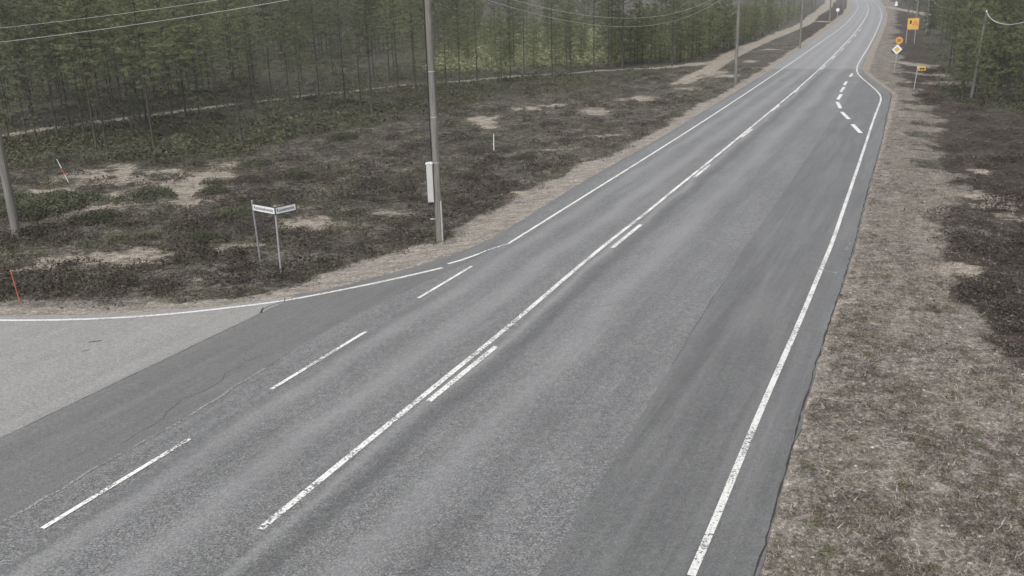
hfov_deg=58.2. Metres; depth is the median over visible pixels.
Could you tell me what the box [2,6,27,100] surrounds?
pine tree
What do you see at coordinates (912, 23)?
roadworks board
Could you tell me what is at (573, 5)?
pine tree
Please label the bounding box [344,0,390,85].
pine tree
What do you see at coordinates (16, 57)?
pine tree
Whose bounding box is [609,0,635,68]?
pine tree
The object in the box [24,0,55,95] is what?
pine tree
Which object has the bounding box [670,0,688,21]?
pine tree
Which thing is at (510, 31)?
young pine
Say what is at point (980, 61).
pine tree
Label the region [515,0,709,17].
power wire
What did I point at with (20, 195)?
juniper bush
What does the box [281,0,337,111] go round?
pine tree
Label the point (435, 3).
pine wood
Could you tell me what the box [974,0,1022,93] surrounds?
pine tree
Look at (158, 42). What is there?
pine tree
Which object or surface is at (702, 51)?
young pine
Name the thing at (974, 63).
young pine
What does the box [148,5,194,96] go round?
pine tree
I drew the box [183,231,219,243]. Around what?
juniper bush
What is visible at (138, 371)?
asphalt crack
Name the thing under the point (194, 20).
pine tree
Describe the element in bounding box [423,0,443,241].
utility pole
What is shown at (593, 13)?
pine tree
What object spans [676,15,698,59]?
young pine
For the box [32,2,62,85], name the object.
pine tree
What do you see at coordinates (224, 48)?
pine tree
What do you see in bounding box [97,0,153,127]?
pine tree
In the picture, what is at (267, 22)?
pine tree
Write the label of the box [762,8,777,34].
young pine
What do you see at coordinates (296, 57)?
pine tree
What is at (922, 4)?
wood
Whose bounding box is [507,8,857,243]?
edge line
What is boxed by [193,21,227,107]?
pine tree
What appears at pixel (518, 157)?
juniper bush
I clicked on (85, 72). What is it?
pine tree
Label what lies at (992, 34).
spruce tree
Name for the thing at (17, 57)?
pine tree
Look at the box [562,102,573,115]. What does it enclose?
pine sapling
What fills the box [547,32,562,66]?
young pine
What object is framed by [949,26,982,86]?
young pine
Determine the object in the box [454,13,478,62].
young pine
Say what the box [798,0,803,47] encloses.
utility pole
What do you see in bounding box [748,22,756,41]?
young pine
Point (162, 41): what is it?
pine tree
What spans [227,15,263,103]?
pine tree
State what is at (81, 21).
pine tree
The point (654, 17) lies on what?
young pine
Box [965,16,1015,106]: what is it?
young pine
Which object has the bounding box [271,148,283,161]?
pine sapling
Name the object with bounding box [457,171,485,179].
juniper bush
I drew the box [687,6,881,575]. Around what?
edge line
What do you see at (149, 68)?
pine tree
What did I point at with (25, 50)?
pine tree
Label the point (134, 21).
pine tree
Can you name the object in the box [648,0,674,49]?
young pine
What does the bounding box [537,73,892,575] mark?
bus bay
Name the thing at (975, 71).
utility pole
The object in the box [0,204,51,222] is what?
juniper bush
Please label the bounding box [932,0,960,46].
pine tree
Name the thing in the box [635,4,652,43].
young pine
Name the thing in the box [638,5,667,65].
young pine
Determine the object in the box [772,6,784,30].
young pine
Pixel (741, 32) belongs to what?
young pine
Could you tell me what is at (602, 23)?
pine tree
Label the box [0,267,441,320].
edge line
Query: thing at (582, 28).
young pine
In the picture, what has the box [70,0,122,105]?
pine tree
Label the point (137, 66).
pine tree
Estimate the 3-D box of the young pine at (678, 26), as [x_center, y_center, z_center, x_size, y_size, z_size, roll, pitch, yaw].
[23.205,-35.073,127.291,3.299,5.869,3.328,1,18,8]
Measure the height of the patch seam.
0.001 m
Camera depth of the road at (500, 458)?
19.15 m
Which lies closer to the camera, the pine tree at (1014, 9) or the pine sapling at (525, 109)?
the pine sapling at (525, 109)
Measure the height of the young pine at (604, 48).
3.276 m
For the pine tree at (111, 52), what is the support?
on the ground at (774, 48)
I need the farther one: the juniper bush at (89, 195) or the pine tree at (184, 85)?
the pine tree at (184, 85)
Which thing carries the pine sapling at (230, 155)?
on the ground at (774, 48)
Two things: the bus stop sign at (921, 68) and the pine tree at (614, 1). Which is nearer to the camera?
the bus stop sign at (921, 68)
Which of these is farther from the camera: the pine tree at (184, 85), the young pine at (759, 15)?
the young pine at (759, 15)
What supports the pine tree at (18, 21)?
on the ground at (774, 48)
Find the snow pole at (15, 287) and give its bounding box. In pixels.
[10,270,20,304]
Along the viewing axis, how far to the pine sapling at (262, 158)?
46.71 m
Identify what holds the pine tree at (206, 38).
on the ground at (774, 48)
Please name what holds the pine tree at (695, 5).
on the ground at (774, 48)
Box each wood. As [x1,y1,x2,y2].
[0,0,483,94]
[341,0,823,36]
[445,0,816,52]
[901,0,1023,79]
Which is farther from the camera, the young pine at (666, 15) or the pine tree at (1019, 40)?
the young pine at (666, 15)
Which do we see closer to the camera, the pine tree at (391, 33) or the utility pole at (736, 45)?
the utility pole at (736, 45)
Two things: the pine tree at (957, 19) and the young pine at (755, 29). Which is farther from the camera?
the young pine at (755, 29)
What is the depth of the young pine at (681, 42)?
118.36 m
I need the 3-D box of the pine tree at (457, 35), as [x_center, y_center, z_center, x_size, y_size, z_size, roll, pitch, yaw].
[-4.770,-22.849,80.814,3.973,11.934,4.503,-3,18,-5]
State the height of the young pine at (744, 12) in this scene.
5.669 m
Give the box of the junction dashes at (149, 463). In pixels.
[40,266,472,528]
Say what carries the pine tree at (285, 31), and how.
on the ground at (774, 48)
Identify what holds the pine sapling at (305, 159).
on the ground at (774, 48)
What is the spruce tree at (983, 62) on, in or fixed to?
on the ground at (774, 48)
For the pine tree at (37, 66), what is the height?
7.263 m
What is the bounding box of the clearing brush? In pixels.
[423,20,718,72]
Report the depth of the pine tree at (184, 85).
78.28 m
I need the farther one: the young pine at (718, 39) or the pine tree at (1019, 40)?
the young pine at (718, 39)
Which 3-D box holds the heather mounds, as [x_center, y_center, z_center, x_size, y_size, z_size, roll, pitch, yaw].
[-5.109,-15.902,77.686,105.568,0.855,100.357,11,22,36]
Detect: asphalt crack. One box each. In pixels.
[1,302,283,437]
[120,354,261,444]
[672,282,723,364]
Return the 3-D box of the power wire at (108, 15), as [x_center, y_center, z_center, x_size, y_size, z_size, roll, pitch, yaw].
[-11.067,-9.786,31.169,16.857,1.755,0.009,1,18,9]
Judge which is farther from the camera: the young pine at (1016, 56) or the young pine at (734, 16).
the young pine at (734, 16)
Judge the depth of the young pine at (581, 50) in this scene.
120.57 m
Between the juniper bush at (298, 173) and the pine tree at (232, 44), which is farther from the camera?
the pine tree at (232, 44)
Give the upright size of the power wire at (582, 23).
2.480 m
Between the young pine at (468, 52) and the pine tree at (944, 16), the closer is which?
the pine tree at (944, 16)
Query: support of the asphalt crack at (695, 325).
on the bus bay
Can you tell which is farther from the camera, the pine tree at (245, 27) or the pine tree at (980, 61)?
the pine tree at (245, 27)
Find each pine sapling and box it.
[34,169,65,205]
[37,152,54,167]
[169,134,189,158]
[222,149,238,169]
[251,156,265,173]
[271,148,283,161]
[301,154,313,165]
[332,159,347,175]
[342,159,361,186]
[374,141,386,155]
[394,165,404,176]
[513,106,527,121]
[551,88,563,107]
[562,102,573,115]
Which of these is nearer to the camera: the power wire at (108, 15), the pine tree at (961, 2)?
the power wire at (108, 15)
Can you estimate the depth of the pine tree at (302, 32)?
87.12 m
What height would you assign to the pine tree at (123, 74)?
7.663 m
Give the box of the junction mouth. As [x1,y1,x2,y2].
[0,222,517,523]
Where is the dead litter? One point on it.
(885, 560)
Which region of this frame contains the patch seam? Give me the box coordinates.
[1,368,264,522]
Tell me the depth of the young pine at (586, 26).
135.39 m
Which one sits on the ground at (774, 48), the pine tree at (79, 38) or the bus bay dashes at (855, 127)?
the pine tree at (79, 38)
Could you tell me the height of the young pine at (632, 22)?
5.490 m
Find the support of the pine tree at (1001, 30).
on the ground at (774, 48)
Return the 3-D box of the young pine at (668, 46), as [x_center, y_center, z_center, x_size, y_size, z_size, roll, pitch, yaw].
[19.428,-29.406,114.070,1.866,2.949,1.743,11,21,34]
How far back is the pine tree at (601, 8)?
112.85 m
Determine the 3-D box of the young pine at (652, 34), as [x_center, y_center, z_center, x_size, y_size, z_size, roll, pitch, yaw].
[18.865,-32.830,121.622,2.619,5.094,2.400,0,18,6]
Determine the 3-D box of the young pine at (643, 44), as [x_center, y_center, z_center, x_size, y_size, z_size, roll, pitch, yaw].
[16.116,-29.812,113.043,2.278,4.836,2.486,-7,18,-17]
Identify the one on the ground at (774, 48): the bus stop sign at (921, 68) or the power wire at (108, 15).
the bus stop sign at (921, 68)
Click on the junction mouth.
(54, 452)
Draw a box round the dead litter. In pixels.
[766,129,1023,575]
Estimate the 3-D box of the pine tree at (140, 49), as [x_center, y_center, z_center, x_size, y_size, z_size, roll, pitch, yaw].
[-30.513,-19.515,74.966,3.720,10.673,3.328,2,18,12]
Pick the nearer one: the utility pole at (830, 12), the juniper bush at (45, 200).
the juniper bush at (45, 200)
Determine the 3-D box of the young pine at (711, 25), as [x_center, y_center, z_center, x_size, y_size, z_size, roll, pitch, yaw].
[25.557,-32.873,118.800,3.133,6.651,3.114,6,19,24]
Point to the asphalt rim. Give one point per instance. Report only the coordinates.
(781, 483)
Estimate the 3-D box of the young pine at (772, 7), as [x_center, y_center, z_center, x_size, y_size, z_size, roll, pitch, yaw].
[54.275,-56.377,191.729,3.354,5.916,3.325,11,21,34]
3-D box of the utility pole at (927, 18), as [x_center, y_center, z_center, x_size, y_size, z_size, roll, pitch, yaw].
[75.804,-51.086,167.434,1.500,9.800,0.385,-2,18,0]
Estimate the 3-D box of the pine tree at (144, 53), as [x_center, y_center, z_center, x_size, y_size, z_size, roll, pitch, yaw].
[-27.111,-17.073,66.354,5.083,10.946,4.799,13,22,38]
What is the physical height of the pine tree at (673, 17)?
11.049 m
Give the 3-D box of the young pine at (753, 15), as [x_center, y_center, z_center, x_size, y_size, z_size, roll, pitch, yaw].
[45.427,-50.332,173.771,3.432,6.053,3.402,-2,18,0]
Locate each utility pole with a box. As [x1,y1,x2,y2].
[0,25,21,238]
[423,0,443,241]
[733,0,739,85]
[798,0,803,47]
[828,0,831,23]
[925,0,929,33]
[969,10,986,101]
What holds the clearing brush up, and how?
on the ground at (774, 48)
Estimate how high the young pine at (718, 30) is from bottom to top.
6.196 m
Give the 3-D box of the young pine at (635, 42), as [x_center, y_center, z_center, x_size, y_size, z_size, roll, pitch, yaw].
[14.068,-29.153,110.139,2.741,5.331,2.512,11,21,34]
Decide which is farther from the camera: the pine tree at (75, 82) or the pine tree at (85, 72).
the pine tree at (85, 72)
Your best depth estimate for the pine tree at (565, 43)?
99.99 m
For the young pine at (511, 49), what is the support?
on the ground at (774, 48)
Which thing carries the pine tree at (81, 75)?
on the ground at (774, 48)
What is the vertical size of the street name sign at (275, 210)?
2.747 m
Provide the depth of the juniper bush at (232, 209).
37.69 m
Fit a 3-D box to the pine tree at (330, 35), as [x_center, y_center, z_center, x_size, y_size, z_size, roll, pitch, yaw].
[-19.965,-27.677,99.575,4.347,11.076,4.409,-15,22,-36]
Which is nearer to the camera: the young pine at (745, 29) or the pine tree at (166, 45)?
the pine tree at (166, 45)
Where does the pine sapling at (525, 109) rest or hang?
on the ground at (774, 48)
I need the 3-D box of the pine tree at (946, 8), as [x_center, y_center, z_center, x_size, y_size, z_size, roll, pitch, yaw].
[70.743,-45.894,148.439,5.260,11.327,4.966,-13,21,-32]
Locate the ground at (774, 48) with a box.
[0,0,1023,575]
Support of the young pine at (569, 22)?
on the ground at (774, 48)
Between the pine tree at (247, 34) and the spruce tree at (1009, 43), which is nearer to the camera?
the spruce tree at (1009, 43)
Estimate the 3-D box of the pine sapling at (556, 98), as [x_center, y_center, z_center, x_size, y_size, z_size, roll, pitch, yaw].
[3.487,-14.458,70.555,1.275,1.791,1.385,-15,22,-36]
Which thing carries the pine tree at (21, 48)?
on the ground at (774, 48)
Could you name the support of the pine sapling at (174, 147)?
on the ground at (774, 48)
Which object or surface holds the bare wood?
on the ground at (774, 48)
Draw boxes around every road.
[0,0,884,575]
[0,297,283,437]
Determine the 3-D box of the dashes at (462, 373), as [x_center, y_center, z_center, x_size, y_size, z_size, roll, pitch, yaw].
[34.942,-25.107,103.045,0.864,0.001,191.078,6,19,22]
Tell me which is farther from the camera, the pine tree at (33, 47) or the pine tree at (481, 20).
the pine tree at (481, 20)
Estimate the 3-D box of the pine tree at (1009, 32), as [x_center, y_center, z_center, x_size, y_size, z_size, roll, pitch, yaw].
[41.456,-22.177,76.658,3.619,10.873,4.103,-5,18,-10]
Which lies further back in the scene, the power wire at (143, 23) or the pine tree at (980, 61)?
the pine tree at (980, 61)
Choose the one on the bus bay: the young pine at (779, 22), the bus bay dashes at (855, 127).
the bus bay dashes at (855, 127)
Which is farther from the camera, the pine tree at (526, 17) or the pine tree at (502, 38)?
the pine tree at (526, 17)
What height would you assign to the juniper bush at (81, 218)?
0.560 m
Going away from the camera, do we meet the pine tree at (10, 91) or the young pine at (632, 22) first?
the pine tree at (10, 91)
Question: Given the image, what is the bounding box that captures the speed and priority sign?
[891,36,902,69]
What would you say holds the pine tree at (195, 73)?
on the ground at (774, 48)
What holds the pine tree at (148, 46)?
on the ground at (774, 48)
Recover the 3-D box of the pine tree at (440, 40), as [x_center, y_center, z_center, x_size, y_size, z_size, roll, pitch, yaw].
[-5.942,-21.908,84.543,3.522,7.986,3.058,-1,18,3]
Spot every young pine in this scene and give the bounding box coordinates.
[440,15,459,50]
[442,29,457,60]
[454,9,481,59]
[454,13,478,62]
[478,23,491,50]
[480,17,500,60]
[499,27,515,59]
[505,19,516,48]
[508,37,516,60]
[514,24,525,48]
[524,28,542,66]
[540,17,550,41]
[541,32,548,51]
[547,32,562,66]
[552,6,579,69]
[553,1,578,50]
[572,30,587,57]
[573,18,590,51]
[578,14,591,47]
[591,37,601,51]
[597,1,627,61]
[601,42,614,67]
[603,10,628,65]
[612,25,632,67]
[617,24,632,64]
[619,22,639,59]
[624,0,651,64]
[626,20,644,61]
[631,3,653,50]
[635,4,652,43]
[636,25,648,63]
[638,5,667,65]
[642,11,666,61]
[647,21,663,50]
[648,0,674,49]
[649,2,668,37]
[650,17,674,54]
[653,35,667,62]
[654,11,675,50]
[663,39,673,62]
[668,22,686,63]
[670,0,695,46]
[671,13,688,40]
[673,25,690,61]
[673,30,688,56]
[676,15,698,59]
[682,7,705,56]
[686,0,709,52]
[693,18,707,54]
[695,34,709,60]
[699,7,720,58]
[705,10,723,52]
[707,1,729,52]
[707,12,727,52]
[712,0,736,51]
[721,18,735,46]
[723,5,742,46]
[735,4,743,35]
[739,17,752,44]
[739,18,751,38]
[739,22,748,44]
[740,4,752,42]
[741,9,754,34]
[743,14,756,39]
[744,3,756,23]
[747,0,762,20]
[747,5,761,36]
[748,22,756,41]
[749,19,761,39]
[752,4,765,36]
[758,15,768,37]
[760,0,778,20]
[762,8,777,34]
[765,3,779,29]
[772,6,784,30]
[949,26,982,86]
[956,1,992,82]
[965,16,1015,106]
[1001,25,1023,101]
[1005,29,1023,77]
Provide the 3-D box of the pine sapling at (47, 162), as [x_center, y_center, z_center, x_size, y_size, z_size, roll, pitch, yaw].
[-25.369,-7.008,50.361,0.916,1.128,1.081,-4,18,-8]
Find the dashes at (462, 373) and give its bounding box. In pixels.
[427,34,855,400]
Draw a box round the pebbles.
[36,121,1023,571]
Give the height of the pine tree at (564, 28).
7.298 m
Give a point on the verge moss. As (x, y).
(901, 482)
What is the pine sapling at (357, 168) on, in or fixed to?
on the ground at (774, 48)
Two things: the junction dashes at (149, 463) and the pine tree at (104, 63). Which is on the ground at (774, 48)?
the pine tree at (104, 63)
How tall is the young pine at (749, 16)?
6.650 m
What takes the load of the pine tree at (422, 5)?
on the ground at (774, 48)
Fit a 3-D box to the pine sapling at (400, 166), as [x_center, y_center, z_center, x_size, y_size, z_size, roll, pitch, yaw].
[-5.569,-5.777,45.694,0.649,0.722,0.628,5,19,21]
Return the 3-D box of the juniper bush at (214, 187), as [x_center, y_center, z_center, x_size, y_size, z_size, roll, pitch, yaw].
[-13.742,-4.599,42.873,1.716,0.458,1.695,4,18,16]
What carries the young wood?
on the ground at (774, 48)
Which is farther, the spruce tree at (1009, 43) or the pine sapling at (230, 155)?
the spruce tree at (1009, 43)
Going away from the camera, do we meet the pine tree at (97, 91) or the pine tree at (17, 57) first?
the pine tree at (97, 91)
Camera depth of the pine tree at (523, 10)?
157.28 m
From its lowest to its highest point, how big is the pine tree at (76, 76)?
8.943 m
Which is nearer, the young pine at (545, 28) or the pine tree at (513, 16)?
the pine tree at (513, 16)
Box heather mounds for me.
[0,66,1023,338]
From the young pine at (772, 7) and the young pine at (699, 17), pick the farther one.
the young pine at (772, 7)
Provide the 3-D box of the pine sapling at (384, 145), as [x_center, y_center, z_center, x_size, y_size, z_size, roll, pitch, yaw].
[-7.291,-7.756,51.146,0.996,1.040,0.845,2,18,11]
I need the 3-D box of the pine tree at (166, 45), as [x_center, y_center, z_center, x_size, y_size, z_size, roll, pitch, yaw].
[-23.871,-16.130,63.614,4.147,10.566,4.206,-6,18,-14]
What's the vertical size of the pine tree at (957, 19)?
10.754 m
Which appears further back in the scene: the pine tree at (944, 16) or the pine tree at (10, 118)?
the pine tree at (944, 16)
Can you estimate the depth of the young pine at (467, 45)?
120.16 m
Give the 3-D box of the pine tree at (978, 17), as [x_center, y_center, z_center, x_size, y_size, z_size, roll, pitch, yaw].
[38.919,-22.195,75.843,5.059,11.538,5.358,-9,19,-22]
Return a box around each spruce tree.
[919,0,941,35]
[924,0,946,27]
[931,0,945,24]
[973,0,1014,73]
[982,0,999,66]
[985,0,1023,75]
[994,1,1023,77]
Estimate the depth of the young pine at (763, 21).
170.85 m
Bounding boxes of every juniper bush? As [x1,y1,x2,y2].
[0,190,39,205]
[0,190,84,214]
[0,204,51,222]
[49,190,116,209]
[69,208,120,226]
[112,184,178,205]
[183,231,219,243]
[193,184,228,195]
[206,206,255,220]
[236,157,273,167]
[280,170,318,179]
[326,131,358,140]
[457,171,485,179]
[510,153,537,160]
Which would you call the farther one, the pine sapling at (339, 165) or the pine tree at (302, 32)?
the pine tree at (302, 32)
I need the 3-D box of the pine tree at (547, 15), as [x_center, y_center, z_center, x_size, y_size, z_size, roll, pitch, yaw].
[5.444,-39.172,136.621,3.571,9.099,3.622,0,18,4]
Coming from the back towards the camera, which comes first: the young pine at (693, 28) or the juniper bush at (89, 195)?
the young pine at (693, 28)
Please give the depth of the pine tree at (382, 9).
97.83 m
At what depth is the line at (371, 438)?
20.72 m
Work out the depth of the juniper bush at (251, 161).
49.49 m
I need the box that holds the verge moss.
[773,137,1023,575]
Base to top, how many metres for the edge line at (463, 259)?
0.001 m
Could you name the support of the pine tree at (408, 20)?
on the ground at (774, 48)
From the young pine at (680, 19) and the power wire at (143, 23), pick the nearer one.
the power wire at (143, 23)
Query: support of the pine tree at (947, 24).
on the ground at (774, 48)
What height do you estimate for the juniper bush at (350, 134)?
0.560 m
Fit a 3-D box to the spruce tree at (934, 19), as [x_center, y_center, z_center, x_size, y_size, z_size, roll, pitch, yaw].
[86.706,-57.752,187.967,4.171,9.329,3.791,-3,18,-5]
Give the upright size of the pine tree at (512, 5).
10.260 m
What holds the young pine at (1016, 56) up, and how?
on the ground at (774, 48)
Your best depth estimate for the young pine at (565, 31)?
107.51 m
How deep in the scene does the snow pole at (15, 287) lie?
26.36 m
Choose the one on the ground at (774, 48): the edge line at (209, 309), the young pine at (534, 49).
the young pine at (534, 49)
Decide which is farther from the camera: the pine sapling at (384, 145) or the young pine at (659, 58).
the young pine at (659, 58)
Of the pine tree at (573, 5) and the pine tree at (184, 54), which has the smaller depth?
the pine tree at (184, 54)
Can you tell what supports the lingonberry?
on the ground at (774, 48)
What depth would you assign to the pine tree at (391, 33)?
103.43 m
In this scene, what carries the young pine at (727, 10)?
on the ground at (774, 48)
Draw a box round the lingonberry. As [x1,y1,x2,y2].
[0,65,740,303]
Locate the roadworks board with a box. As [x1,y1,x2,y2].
[906,18,919,42]
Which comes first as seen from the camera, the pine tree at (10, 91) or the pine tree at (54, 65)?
the pine tree at (10, 91)
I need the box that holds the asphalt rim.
[753,92,891,575]
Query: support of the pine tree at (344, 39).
on the ground at (774, 48)
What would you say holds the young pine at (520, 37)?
on the ground at (774, 48)
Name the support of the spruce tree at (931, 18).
on the ground at (774, 48)
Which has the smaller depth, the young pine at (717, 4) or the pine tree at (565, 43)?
the pine tree at (565, 43)
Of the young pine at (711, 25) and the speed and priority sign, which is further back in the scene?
the young pine at (711, 25)
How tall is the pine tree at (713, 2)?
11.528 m
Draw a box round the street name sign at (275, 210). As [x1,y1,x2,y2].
[251,200,295,274]
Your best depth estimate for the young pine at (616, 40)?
111.19 m
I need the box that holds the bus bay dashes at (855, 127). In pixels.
[836,73,862,132]
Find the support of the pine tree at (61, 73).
on the ground at (774, 48)
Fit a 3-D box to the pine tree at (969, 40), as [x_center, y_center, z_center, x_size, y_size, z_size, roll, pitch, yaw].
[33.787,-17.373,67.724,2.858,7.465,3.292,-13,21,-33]
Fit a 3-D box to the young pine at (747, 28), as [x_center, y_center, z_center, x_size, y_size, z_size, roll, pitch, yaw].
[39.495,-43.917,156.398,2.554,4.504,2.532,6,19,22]
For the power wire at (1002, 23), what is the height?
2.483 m
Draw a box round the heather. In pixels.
[0,65,1023,372]
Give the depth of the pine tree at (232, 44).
92.22 m
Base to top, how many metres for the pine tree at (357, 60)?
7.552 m
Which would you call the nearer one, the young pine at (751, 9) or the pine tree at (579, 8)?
the pine tree at (579, 8)
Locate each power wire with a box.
[3,0,285,41]
[4,0,214,27]
[488,0,714,26]
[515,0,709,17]
[986,12,1023,24]
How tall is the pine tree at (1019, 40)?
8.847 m
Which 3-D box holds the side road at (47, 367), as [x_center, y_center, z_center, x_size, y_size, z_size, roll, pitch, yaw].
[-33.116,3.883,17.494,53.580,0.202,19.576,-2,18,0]
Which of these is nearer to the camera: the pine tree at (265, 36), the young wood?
the pine tree at (265, 36)
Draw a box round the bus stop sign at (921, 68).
[913,66,925,89]
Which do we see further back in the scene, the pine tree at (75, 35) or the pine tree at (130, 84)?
the pine tree at (75, 35)
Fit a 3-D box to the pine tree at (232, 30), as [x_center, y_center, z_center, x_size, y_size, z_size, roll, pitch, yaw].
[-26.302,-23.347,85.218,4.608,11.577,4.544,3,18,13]
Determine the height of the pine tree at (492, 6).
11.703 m
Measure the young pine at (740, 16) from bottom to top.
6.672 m
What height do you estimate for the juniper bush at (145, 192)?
0.740 m
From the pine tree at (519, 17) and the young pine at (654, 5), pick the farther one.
the young pine at (654, 5)
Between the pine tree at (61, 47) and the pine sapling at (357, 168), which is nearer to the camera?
the pine sapling at (357, 168)
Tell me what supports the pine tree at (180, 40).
on the ground at (774, 48)
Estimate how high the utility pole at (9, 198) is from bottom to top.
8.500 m
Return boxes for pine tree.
[0,0,31,96]
[0,0,39,123]
[0,0,39,136]
[0,0,45,115]
[0,0,75,137]
[0,4,20,119]
[0,17,18,124]
[0,22,52,147]
[0,25,31,141]
[1,2,27,101]
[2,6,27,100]
[3,0,41,86]
[4,0,37,106]
[17,0,125,148]
[23,5,66,106]
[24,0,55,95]
[24,0,87,133]
[27,28,53,100]
[28,0,96,135]
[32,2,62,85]
[39,0,102,108]
[39,2,79,94]
[45,1,106,112]
[48,0,115,119]
[55,0,123,145]
[56,0,86,102]
[57,22,89,106]
[67,27,105,115]
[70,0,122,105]
[82,0,142,124]
[83,0,122,114]
[86,0,182,149]
[93,0,168,124]
[94,22,143,133]
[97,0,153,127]
[109,2,140,102]
[117,0,150,112]
[124,28,146,93]
[128,2,161,95]
[132,12,165,99]
[133,0,194,128]
[140,0,173,104]
[140,0,182,100]
[141,1,187,95]
[145,0,200,115]
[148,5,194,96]
[150,21,175,86]
[163,20,196,107]
[167,0,206,87]
[167,14,202,91]
[171,0,223,102]
[174,19,212,125]
[175,1,212,94]
[178,0,221,85]
[179,0,222,93]
[187,0,217,82]
[189,0,223,80]
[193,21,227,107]
[197,0,257,143]
[199,0,250,97]
[210,3,247,86]
[225,1,267,88]
[226,25,248,91]
[227,0,265,77]
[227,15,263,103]
[230,0,271,95]
[240,0,281,106]
[258,0,304,114]
[259,1,274,57]
[273,0,317,79]
[274,0,320,93]
[274,2,293,77]
[277,21,311,101]
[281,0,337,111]
[309,0,352,81]
[318,0,363,106]
[337,0,386,114]
[339,16,377,113]
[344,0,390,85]
[370,0,414,89]
[373,0,398,76]
[374,0,399,80]
[381,0,432,81]
[397,0,432,99]
[432,5,463,90]
[436,0,477,94]
[458,0,487,83]
[484,10,513,84]
[486,0,502,45]
[489,0,528,82]
[496,0,525,66]
[507,0,539,76]
[509,0,530,44]
[514,1,537,51]
[535,0,565,77]
[537,0,558,42]
[552,0,588,72]
[554,0,585,57]
[556,6,571,56]
[574,0,594,47]
[579,0,606,72]
[592,0,612,46]
[593,0,620,63]
[598,0,624,69]
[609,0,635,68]
[659,0,690,66]
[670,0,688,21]
[679,0,709,58]
[684,0,711,45]
[698,0,723,50]
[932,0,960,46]
[934,0,968,71]
[936,0,967,69]
[939,0,957,38]
[945,0,993,98]
[946,0,969,61]
[946,0,999,91]
[951,0,1000,86]
[958,0,1009,93]
[963,0,995,60]
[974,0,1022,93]
[980,0,1023,89]
[986,0,1019,75]
[994,0,1023,86]
[1006,0,1023,97]
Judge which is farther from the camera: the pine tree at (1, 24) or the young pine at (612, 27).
the young pine at (612, 27)
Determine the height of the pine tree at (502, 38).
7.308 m
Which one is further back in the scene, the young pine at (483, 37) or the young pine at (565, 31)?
the young pine at (483, 37)
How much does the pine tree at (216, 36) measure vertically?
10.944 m
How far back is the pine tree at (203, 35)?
96.07 m
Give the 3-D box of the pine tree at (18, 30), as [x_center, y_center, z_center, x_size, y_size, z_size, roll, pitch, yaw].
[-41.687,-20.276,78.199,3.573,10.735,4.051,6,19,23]
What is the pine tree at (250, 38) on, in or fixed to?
on the ground at (774, 48)
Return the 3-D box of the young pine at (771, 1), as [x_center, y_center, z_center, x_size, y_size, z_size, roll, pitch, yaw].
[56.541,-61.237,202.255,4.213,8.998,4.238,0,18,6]
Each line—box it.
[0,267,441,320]
[257,2,867,528]
[447,254,477,263]
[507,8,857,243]
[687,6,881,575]
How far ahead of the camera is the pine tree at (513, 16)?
91.01 m
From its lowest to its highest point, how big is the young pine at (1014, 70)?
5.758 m
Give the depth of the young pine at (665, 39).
117.57 m
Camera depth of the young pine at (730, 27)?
133.40 m
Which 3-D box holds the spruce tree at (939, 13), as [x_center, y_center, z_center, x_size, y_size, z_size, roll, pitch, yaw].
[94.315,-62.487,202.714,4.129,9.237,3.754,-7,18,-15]
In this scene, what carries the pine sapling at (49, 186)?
on the ground at (774, 48)
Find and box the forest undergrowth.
[0,21,1023,168]
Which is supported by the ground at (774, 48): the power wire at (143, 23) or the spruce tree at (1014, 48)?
the spruce tree at (1014, 48)
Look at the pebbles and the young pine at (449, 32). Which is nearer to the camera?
the pebbles
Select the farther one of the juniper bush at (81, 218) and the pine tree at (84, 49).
the pine tree at (84, 49)
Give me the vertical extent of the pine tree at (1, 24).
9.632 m
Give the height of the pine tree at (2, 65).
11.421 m
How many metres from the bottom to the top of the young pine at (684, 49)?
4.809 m
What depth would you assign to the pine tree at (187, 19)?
90.86 m
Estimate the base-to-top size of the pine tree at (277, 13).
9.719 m
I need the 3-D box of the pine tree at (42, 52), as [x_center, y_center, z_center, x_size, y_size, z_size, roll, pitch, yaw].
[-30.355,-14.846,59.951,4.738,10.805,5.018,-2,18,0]
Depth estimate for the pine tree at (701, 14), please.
126.32 m
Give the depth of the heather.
37.74 m
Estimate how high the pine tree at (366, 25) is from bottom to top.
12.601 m
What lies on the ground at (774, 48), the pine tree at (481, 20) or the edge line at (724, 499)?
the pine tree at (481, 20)
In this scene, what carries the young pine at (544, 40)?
on the ground at (774, 48)
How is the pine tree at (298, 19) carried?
on the ground at (774, 48)
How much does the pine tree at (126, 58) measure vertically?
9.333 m
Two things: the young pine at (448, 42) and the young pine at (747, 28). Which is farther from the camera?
the young pine at (747, 28)
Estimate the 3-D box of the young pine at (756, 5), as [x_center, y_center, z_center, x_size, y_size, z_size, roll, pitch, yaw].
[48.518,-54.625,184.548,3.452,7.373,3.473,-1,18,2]
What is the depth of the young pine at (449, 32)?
136.03 m
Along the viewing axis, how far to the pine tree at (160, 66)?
96.52 m
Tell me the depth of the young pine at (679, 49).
111.91 m
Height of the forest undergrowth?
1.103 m
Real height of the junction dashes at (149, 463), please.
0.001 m

